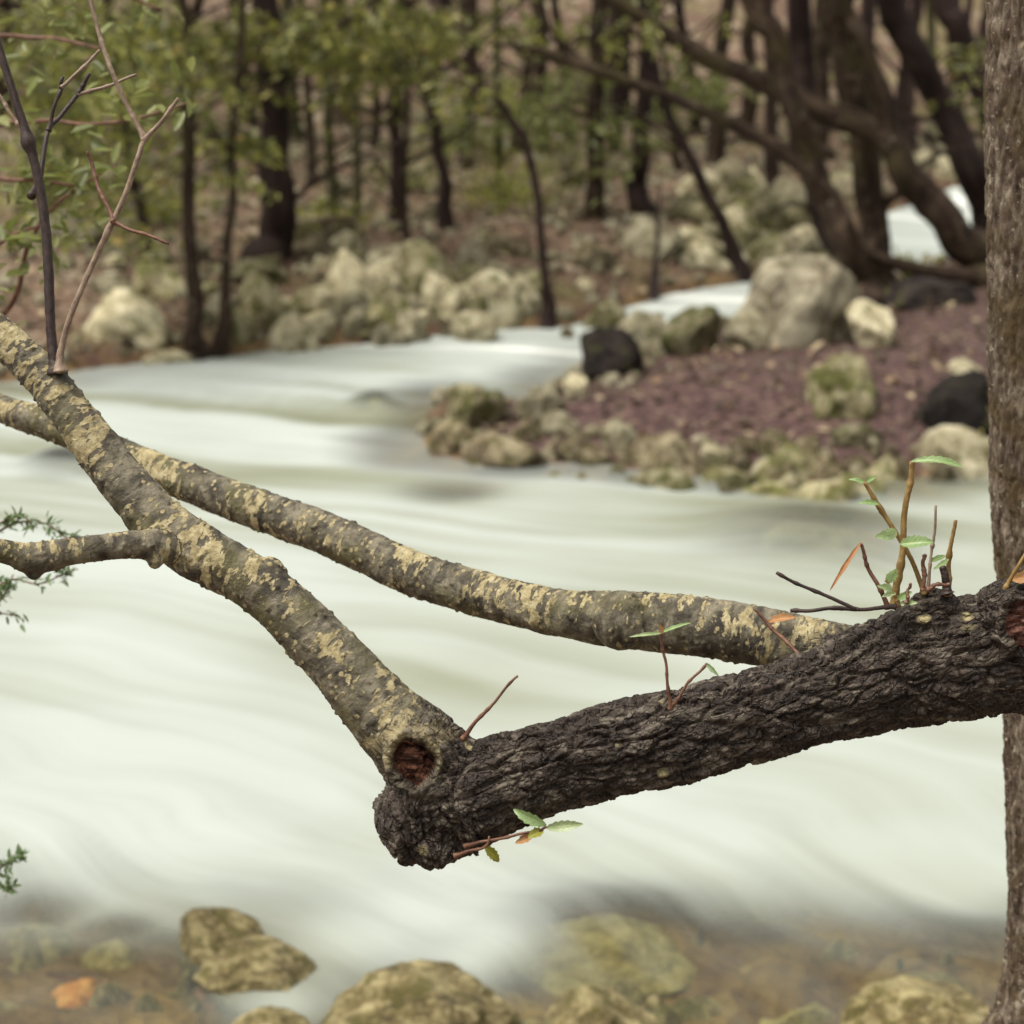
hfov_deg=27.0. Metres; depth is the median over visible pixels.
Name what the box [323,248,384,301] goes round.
rock
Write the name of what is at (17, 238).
leafy sapling
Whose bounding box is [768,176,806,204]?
rock
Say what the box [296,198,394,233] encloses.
bush
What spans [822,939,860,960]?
sunken rock
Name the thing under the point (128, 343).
rock
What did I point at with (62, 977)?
sunken rock
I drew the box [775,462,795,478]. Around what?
rock
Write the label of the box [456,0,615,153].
forest tree
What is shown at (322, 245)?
rock
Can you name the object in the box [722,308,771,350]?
rock
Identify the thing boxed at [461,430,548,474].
rock
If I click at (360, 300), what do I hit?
rock
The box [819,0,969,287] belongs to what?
forest tree
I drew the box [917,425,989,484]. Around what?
rock
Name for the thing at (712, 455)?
rock
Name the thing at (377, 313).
rock
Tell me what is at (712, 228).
rock
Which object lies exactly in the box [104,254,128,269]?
rock
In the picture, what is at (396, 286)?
rock
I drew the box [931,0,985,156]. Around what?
forest tree
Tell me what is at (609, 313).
rock
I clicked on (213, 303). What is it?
rock
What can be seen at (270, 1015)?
rock
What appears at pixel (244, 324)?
rock
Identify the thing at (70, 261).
rock
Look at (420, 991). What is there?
rock
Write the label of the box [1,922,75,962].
sunken rock
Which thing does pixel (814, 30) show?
forest tree
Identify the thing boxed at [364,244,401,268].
rock
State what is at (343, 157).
rock
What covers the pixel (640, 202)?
forest tree
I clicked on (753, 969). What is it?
ground
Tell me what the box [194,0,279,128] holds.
forest tree
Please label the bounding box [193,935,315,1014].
rock
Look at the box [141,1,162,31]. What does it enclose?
forest tree
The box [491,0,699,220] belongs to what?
forest tree
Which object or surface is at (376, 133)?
forest tree
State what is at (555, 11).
forest tree
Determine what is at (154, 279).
rock
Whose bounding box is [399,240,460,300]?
rock
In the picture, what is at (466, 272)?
rock
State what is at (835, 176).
rock
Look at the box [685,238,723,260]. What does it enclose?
rock
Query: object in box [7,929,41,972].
sunken rock
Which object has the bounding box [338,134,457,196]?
bush
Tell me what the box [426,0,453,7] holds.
forest tree
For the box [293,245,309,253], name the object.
rock
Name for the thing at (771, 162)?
forest tree
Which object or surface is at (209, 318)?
rock
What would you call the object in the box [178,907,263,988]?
rock
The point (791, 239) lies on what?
rock
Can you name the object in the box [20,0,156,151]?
forest tree
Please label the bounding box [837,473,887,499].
rock
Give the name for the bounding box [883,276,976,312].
rock
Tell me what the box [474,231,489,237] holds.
rock
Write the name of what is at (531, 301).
rock
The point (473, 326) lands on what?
rock
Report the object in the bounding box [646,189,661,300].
sapling
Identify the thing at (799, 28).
forest tree
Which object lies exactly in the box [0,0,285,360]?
forest tree
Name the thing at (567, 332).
rock
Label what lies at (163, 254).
rock
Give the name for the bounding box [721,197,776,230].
bush
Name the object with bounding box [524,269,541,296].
rock
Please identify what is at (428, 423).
pebbles
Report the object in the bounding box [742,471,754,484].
rock
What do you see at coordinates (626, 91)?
forest tree
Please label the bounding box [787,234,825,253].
rock
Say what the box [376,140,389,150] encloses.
rock
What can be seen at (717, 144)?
forest tree
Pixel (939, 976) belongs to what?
sunken rock
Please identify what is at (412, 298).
rock
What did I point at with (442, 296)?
rock
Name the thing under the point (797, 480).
rock
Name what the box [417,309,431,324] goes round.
rock
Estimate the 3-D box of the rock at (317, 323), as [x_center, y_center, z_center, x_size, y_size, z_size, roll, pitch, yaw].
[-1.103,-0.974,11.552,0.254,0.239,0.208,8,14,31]
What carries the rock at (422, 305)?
on the ground
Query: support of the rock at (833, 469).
on the ground
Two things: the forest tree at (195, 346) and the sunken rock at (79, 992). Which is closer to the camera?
the sunken rock at (79, 992)
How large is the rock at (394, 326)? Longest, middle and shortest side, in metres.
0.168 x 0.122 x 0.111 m
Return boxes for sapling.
[0,0,197,326]
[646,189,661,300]
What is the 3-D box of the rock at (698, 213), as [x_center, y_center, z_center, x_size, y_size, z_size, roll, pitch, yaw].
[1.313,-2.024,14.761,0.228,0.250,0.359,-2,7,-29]
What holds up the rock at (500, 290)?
on the ground
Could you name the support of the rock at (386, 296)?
on the ground
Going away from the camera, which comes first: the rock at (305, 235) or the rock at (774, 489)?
the rock at (774, 489)
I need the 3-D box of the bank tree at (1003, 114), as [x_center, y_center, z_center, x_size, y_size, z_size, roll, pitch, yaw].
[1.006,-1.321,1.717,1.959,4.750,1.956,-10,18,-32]
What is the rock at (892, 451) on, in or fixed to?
on the ground
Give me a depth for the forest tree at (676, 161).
16.97 m
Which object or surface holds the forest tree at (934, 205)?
on the ground
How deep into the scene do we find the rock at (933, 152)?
18.78 m
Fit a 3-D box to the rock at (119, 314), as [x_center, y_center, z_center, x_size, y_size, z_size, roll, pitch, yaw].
[-2.031,-0.992,11.258,0.473,0.367,0.369,0,15,2]
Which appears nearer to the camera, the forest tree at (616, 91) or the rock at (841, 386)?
the rock at (841, 386)
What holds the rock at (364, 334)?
on the ground
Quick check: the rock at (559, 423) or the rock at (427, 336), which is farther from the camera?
the rock at (427, 336)
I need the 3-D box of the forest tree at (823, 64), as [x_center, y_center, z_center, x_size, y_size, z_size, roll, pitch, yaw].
[3.280,-6.378,18.013,2.944,6.974,2.794,-12,20,-38]
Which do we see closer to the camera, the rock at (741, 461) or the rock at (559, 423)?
the rock at (741, 461)
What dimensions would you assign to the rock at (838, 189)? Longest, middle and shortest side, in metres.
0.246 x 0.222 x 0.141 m
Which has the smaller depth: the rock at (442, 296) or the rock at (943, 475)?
the rock at (943, 475)
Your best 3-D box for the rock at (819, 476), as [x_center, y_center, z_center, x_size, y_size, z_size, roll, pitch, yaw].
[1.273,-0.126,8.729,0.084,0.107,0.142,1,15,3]
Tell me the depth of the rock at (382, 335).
11.50 m
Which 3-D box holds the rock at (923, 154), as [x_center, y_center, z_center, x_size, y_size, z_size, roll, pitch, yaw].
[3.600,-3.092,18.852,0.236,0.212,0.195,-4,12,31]
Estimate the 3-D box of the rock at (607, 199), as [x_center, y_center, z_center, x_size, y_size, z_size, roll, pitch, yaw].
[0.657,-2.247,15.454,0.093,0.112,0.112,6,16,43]
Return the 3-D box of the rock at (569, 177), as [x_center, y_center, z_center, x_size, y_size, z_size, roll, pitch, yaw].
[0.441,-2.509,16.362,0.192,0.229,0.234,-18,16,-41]
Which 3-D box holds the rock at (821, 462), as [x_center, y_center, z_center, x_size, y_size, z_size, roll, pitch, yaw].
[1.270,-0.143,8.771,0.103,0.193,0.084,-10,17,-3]
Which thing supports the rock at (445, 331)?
on the ground
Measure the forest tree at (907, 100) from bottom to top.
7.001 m
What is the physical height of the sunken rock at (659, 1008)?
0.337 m
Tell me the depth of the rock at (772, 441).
8.98 m
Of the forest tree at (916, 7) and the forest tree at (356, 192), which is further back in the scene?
the forest tree at (916, 7)
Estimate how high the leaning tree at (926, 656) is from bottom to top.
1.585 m
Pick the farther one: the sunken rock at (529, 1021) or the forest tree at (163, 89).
the forest tree at (163, 89)
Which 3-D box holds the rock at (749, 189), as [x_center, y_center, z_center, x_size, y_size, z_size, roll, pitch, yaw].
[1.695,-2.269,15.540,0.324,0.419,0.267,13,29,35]
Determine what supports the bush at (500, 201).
on the ground
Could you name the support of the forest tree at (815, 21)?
on the ground
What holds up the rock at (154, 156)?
on the ground
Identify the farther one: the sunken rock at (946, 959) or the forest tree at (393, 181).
the forest tree at (393, 181)
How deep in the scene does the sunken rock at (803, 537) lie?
7.91 m
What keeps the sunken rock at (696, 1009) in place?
on the ground
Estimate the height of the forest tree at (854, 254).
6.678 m
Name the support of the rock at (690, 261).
in the water
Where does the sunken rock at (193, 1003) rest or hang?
on the ground
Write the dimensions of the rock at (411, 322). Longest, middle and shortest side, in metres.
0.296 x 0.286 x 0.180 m
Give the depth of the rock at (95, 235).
13.34 m
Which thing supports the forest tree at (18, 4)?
on the ground
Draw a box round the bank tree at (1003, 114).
[981,0,1023,1023]
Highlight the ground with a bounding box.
[0,0,1006,1023]
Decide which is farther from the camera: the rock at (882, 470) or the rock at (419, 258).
the rock at (419, 258)
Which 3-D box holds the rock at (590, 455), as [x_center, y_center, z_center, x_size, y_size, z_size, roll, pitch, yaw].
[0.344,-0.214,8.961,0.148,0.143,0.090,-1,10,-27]
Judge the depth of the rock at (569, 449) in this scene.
8.99 m
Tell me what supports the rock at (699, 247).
on the ground
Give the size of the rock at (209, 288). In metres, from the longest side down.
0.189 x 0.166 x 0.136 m
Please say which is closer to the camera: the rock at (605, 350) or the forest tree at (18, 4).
the rock at (605, 350)
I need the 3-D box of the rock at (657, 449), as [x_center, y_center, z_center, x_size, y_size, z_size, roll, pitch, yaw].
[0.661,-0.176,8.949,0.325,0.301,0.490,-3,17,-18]
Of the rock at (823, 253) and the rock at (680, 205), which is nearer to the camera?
the rock at (823, 253)
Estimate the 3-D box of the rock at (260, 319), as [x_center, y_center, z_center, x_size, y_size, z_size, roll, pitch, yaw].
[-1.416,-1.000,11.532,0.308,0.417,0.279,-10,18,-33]
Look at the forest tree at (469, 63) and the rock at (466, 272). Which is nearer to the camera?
the rock at (466, 272)
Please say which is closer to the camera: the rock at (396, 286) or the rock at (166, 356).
the rock at (166, 356)
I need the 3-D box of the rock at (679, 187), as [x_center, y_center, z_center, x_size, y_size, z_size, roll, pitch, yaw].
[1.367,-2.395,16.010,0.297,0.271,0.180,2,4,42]
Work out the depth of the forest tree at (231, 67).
15.79 m
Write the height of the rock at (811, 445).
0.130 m
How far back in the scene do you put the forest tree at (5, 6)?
16.59 m
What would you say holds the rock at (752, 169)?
on the ground
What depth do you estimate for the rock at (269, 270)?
12.21 m
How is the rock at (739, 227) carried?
on the ground
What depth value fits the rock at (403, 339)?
11.53 m
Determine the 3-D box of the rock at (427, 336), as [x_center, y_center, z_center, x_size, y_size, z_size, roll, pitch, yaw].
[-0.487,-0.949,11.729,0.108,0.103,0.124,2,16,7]
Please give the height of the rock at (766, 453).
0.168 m
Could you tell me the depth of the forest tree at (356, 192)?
14.19 m
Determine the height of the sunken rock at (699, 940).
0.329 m
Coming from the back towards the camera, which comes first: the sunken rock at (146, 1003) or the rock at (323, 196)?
the rock at (323, 196)
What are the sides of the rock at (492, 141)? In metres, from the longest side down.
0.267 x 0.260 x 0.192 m
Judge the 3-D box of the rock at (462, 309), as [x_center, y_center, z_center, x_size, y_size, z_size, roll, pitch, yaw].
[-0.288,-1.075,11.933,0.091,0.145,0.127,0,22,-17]
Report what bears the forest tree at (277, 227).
on the ground
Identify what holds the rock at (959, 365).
on the ground
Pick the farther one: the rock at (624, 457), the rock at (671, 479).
the rock at (624, 457)
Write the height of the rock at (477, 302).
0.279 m
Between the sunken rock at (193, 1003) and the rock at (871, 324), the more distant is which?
the rock at (871, 324)
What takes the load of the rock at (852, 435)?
on the ground
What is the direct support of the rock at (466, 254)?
on the ground
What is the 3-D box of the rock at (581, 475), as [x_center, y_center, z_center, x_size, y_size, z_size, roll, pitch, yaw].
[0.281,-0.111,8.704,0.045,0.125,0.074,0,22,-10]
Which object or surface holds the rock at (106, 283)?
on the ground
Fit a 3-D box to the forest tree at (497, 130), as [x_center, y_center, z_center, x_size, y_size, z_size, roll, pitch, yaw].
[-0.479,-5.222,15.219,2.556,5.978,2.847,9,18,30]
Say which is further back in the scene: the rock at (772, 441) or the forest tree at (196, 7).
the forest tree at (196, 7)
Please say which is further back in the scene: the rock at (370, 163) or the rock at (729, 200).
the rock at (370, 163)
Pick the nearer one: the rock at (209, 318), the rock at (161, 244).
the rock at (209, 318)
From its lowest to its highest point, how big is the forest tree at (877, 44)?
6.852 m
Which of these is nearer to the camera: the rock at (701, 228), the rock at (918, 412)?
the rock at (918, 412)
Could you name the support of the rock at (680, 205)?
on the ground
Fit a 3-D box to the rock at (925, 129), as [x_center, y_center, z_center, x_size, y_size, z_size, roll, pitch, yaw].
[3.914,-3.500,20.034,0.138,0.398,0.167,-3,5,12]
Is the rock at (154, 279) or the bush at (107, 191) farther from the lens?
the bush at (107, 191)
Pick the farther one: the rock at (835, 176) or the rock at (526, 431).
the rock at (835, 176)
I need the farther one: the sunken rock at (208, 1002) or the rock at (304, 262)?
the rock at (304, 262)
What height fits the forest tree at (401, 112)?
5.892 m
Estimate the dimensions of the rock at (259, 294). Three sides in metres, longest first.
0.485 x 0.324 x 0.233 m
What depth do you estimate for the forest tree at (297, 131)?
17.93 m
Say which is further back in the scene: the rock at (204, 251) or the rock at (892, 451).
the rock at (204, 251)
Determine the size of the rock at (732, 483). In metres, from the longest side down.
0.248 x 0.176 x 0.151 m
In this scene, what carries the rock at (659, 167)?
on the ground
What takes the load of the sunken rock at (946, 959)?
on the ground
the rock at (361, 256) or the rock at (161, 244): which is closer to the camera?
the rock at (361, 256)
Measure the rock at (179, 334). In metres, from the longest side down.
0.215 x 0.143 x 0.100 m
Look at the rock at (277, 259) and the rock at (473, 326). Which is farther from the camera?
the rock at (277, 259)
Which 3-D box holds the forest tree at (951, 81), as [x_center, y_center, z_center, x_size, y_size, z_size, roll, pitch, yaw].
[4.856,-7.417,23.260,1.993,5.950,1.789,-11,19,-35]
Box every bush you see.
[0,104,144,203]
[13,131,243,222]
[126,178,205,230]
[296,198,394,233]
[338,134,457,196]
[367,61,514,159]
[419,129,568,217]
[489,123,629,175]
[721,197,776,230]
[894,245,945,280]
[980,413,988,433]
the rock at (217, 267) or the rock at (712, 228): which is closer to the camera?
the rock at (217, 267)
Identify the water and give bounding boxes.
[0,187,1007,1021]
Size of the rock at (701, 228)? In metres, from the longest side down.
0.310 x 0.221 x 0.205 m
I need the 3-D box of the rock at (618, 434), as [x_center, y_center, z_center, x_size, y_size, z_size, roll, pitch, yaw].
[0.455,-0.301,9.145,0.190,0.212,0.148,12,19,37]
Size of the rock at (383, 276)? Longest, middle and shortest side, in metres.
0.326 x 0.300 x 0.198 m
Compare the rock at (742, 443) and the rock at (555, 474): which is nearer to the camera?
the rock at (555, 474)
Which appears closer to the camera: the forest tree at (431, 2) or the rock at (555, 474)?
the rock at (555, 474)
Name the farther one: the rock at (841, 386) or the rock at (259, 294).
the rock at (259, 294)
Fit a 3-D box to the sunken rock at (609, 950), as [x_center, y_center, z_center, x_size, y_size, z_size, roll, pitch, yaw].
[0.230,1.070,4.800,0.450,0.263,0.419,-11,19,-34]
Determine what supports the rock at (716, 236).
on the ground
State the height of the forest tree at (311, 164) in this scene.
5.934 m
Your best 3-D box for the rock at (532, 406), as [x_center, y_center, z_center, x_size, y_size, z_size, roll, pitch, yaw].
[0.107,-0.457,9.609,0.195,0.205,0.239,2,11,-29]
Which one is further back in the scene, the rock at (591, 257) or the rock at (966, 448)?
the rock at (591, 257)
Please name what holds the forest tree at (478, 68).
on the ground
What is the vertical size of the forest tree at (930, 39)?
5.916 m
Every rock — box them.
[0,999,19,1011]
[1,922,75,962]
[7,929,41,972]
[45,972,98,983]
[49,209,84,242]
[51,977,98,1007]
[59,254,76,268]
[73,219,102,244]
[79,939,139,970]
[84,287,170,349]
[88,981,134,1009]
[90,270,131,295]
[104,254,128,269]
[105,170,123,179]
[120,335,137,349]
[133,254,183,298]
[133,993,163,1012]
[141,152,160,163]
[142,249,182,267]
[142,350,192,364]
[155,234,165,245]
[167,975,191,999]
[169,261,183,275]
[175,331,182,341]
[176,237,212,259]
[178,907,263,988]
[181,994,200,1012]
[191,987,220,1009]
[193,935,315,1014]
[199,263,213,271]
[202,282,219,302]
[203,308,216,325]
[205,292,242,315]
[211,263,220,272]
[216,307,256,344]
[231,257,290,284]
[233,1006,310,1023]
[237,301,267,336]
[239,273,286,334]
[249,178,258,185]
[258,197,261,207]
[265,254,282,266]
[266,309,319,352]
[281,297,293,304]
[285,289,332,315]
[291,264,309,271]
[292,214,363,249]
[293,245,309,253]
[296,259,308,265]
[301,311,335,339]
[308,226,343,266]
[308,285,344,318]
[309,257,336,286]
[310,254,326,286]
[313,193,345,210]
[320,281,336,290]
[321,959,522,1023]
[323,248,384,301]
[323,328,335,339]
[330,230,362,250]
[331,249,371,265]
[341,154,352,160]
[341,307,367,337]
[343,291,371,313]
[358,330,370,337]
[362,159,384,175]
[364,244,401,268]
[366,256,403,295]
[366,300,395,330]
[369,266,389,283]
[370,324,397,346]
[373,284,410,314]
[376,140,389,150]
[382,281,402,294]
[390,323,396,332]
[396,309,425,342]
[397,334,410,345]
[398,265,407,295]
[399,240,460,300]
[405,293,419,303]
[409,303,419,310]
[417,301,433,318]
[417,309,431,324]
[421,271,462,320]
[424,331,431,339]
[425,306,436,315]
[427,419,477,454]
[433,316,450,336]
[445,383,506,429]
[450,310,497,341]
[454,263,485,282]
[455,242,491,268]
[457,269,522,329]
[458,307,466,312]
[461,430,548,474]
[462,295,488,311]
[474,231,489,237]
[479,232,531,257]
[485,137,507,153]
[485,260,517,280]
[510,418,543,443]
[512,268,531,272]
[512,913,696,999]
[513,271,541,317]
[514,392,565,419]
[523,1018,541,1023]
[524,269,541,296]
[540,381,563,394]
[540,410,579,437]
[542,985,663,1023]
[544,472,566,477]
[545,179,555,184]
[549,429,592,462]
[555,169,586,187]
[556,303,570,320]
[560,326,574,337]
[563,373,587,395]
[569,247,617,272]
[573,241,599,260]
[576,277,594,293]
[577,444,612,469]
[577,470,585,478]
[580,326,643,381]
[582,300,627,327]
[601,417,638,452]
[604,195,610,203]
[606,476,634,484]
[611,978,645,1004]
[612,267,626,277]
[616,310,668,358]
[616,451,635,464]
[622,215,686,262]
[628,430,700,484]
[633,467,696,490]
[643,995,679,1023]
[655,163,669,172]
[660,305,721,356]
[667,193,702,218]
[671,996,719,1022]
[673,226,706,231]
[675,176,689,194]
[677,252,701,271]
[680,226,713,242]
[682,169,724,198]
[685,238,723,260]
[686,201,715,225]
[687,235,748,272]
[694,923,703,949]
[697,466,756,488]
[700,441,734,470]
[702,229,722,242]
[704,224,719,232]
[713,155,751,186]
[713,473,752,492]
[714,204,748,225]
[716,224,750,234]
[717,187,733,205]
[720,172,762,208]
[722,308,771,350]
[728,436,757,453]
[728,450,751,472]
[734,192,742,204]
[735,228,760,253]
[740,252,862,349]
[740,481,797,513]
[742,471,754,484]
[746,230,787,264]
[747,196,787,233]
[750,166,760,179]
[751,457,769,473]
[755,442,814,481]
[757,429,788,458]
[759,230,769,236]
[759,522,867,552]
[759,1002,833,1023]
[760,180,766,195]
[762,448,770,457]
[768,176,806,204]
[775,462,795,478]
[778,469,811,491]
[779,232,801,249]
[782,199,812,230]
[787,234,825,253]
[792,225,815,238]
[794,479,858,519]
[796,436,820,457]
[805,353,877,419]
[812,251,828,256]
[813,452,829,476]
[814,469,833,481]
[820,449,836,461]
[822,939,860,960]
[824,459,841,478]
[829,423,883,447]
[830,171,851,180]
[832,174,853,200]
[832,182,842,195]
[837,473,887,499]
[839,976,988,1023]
[841,133,848,144]
[841,455,870,472]
[845,299,896,348]
[863,455,898,487]
[882,445,899,461]
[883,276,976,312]
[895,457,908,482]
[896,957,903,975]
[901,970,979,998]
[915,406,924,424]
[916,149,929,163]
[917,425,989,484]
[921,369,988,437]
[922,121,935,145]
[928,464,959,486]
[929,144,945,165]
[935,155,956,180]
[938,948,953,965]
[949,357,981,373]
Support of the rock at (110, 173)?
on the ground
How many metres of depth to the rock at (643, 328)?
11.03 m
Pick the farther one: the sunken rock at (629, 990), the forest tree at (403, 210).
the forest tree at (403, 210)
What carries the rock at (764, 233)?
on the ground
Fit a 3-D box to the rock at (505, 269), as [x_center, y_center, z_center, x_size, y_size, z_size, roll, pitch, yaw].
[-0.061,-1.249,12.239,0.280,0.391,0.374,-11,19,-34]
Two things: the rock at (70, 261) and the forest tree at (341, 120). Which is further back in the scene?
the forest tree at (341, 120)
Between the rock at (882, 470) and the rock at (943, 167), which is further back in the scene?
the rock at (943, 167)
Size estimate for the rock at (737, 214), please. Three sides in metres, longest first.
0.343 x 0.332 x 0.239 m
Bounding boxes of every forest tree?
[0,0,34,118]
[0,0,225,255]
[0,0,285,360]
[0,0,497,261]
[5,0,99,185]
[11,0,33,45]
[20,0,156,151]
[77,0,300,357]
[91,0,227,144]
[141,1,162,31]
[148,0,304,170]
[159,0,254,124]
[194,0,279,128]
[229,0,401,186]
[246,0,351,143]
[280,0,413,243]
[281,0,467,213]
[290,0,475,223]
[300,2,414,147]
[329,0,351,128]
[347,0,477,124]
[354,0,522,230]
[360,0,502,221]
[383,0,522,128]
[389,0,555,168]
[411,0,587,189]
[416,70,556,328]
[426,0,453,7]
[441,0,533,115]
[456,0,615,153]
[482,0,587,150]
[487,0,980,307]
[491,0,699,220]
[518,0,622,143]
[548,0,624,152]
[566,0,710,216]
[573,0,679,118]
[575,0,772,282]
[603,0,631,121]
[605,0,986,288]
[608,0,687,171]
[651,0,757,164]
[652,0,741,132]
[652,0,831,190]
[709,17,758,143]
[736,25,838,114]
[769,0,932,264]
[812,0,819,69]
[813,5,925,83]
[813,9,835,160]
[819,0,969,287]
[831,0,923,127]
[849,0,875,161]
[858,0,985,87]
[875,0,949,152]
[876,0,986,229]
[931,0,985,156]
[932,0,986,116]
[947,0,961,94]
[976,0,986,51]
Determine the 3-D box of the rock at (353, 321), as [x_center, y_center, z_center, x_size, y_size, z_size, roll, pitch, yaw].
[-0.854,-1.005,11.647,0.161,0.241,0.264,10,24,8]
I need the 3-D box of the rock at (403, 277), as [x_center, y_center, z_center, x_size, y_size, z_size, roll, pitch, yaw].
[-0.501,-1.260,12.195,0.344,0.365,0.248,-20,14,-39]
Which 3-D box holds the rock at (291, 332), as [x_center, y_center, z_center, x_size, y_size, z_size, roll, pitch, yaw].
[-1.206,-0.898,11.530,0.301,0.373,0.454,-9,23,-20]
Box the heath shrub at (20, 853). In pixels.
[0,506,86,899]
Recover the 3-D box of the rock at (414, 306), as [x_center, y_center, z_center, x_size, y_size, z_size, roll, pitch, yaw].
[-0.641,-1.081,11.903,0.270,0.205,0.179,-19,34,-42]
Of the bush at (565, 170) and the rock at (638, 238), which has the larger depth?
the bush at (565, 170)
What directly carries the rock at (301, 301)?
on the ground
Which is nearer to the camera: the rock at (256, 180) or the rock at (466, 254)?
the rock at (466, 254)
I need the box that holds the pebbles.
[0,55,981,487]
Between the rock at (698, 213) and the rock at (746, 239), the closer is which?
the rock at (746, 239)
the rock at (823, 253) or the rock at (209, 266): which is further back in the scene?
the rock at (823, 253)
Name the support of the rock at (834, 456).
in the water
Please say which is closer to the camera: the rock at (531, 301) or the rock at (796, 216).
the rock at (531, 301)
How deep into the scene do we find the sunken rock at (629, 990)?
4.60 m
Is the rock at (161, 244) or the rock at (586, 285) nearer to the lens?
the rock at (586, 285)
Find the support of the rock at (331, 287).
on the ground
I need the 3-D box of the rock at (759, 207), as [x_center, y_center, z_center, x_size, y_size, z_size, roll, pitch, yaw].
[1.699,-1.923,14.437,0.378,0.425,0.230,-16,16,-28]
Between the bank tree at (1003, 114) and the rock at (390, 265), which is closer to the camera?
the bank tree at (1003, 114)
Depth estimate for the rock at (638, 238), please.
13.59 m
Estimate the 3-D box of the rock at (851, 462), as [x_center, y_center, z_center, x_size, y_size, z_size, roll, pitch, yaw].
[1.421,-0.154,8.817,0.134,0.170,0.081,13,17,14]
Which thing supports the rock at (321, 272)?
on the ground
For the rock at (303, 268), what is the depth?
12.59 m
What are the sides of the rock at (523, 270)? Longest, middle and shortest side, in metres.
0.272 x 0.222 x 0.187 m
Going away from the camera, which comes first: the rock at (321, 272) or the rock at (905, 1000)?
the rock at (905, 1000)
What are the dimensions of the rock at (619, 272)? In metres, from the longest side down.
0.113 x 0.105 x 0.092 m
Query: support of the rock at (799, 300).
on the ground
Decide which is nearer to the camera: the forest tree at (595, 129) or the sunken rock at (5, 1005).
the sunken rock at (5, 1005)
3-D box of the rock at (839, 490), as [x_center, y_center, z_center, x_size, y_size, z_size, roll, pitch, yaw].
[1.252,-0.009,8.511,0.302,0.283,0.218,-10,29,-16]
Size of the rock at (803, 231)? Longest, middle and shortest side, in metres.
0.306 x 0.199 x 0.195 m
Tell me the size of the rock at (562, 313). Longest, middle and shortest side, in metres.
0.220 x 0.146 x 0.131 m
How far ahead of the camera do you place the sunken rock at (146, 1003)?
4.53 m
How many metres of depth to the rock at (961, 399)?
9.19 m
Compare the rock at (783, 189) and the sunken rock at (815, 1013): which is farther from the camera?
the rock at (783, 189)
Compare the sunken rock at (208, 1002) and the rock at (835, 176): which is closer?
the sunken rock at (208, 1002)
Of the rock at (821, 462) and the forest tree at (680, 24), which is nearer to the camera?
the rock at (821, 462)
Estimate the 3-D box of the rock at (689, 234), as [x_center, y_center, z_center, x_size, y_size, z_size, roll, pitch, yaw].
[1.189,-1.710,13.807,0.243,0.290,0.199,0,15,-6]
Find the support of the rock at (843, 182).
on the ground
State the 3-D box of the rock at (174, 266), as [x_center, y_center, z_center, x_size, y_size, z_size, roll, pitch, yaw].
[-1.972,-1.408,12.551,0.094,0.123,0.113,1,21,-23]
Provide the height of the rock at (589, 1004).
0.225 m
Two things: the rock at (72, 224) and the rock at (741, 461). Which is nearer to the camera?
the rock at (741, 461)
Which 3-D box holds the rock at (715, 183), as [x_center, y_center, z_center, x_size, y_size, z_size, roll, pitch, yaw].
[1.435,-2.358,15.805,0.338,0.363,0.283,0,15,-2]
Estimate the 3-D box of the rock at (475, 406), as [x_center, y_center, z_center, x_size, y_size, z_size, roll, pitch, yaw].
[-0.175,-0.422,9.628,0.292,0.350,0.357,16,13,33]
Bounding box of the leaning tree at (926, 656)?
[0,0,1023,870]
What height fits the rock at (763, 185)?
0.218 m
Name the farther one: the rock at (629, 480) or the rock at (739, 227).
the rock at (739, 227)
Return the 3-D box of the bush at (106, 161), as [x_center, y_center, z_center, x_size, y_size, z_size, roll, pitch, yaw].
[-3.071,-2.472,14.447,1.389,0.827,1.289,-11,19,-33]
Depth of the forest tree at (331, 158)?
13.36 m
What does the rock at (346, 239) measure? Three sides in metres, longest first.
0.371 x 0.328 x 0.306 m
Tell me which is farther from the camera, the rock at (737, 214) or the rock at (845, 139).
the rock at (845, 139)
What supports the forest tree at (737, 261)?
on the ground
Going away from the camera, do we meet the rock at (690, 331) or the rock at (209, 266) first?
the rock at (690, 331)
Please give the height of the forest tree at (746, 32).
6.028 m
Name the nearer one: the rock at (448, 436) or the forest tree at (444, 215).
the rock at (448, 436)
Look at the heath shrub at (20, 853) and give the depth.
2.72 m
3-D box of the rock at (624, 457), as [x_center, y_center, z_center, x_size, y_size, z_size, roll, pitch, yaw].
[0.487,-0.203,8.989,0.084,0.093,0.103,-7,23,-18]
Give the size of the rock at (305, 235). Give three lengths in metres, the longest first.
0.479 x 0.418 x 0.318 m
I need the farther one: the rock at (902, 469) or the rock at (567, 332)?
the rock at (567, 332)
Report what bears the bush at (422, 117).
on the ground
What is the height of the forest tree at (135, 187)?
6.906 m
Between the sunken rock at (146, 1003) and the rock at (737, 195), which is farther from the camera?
the rock at (737, 195)
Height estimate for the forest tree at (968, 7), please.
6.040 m
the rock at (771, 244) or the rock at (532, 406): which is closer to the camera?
the rock at (532, 406)
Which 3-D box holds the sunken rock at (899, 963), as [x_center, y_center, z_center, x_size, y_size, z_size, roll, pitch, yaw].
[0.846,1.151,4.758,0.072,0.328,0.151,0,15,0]

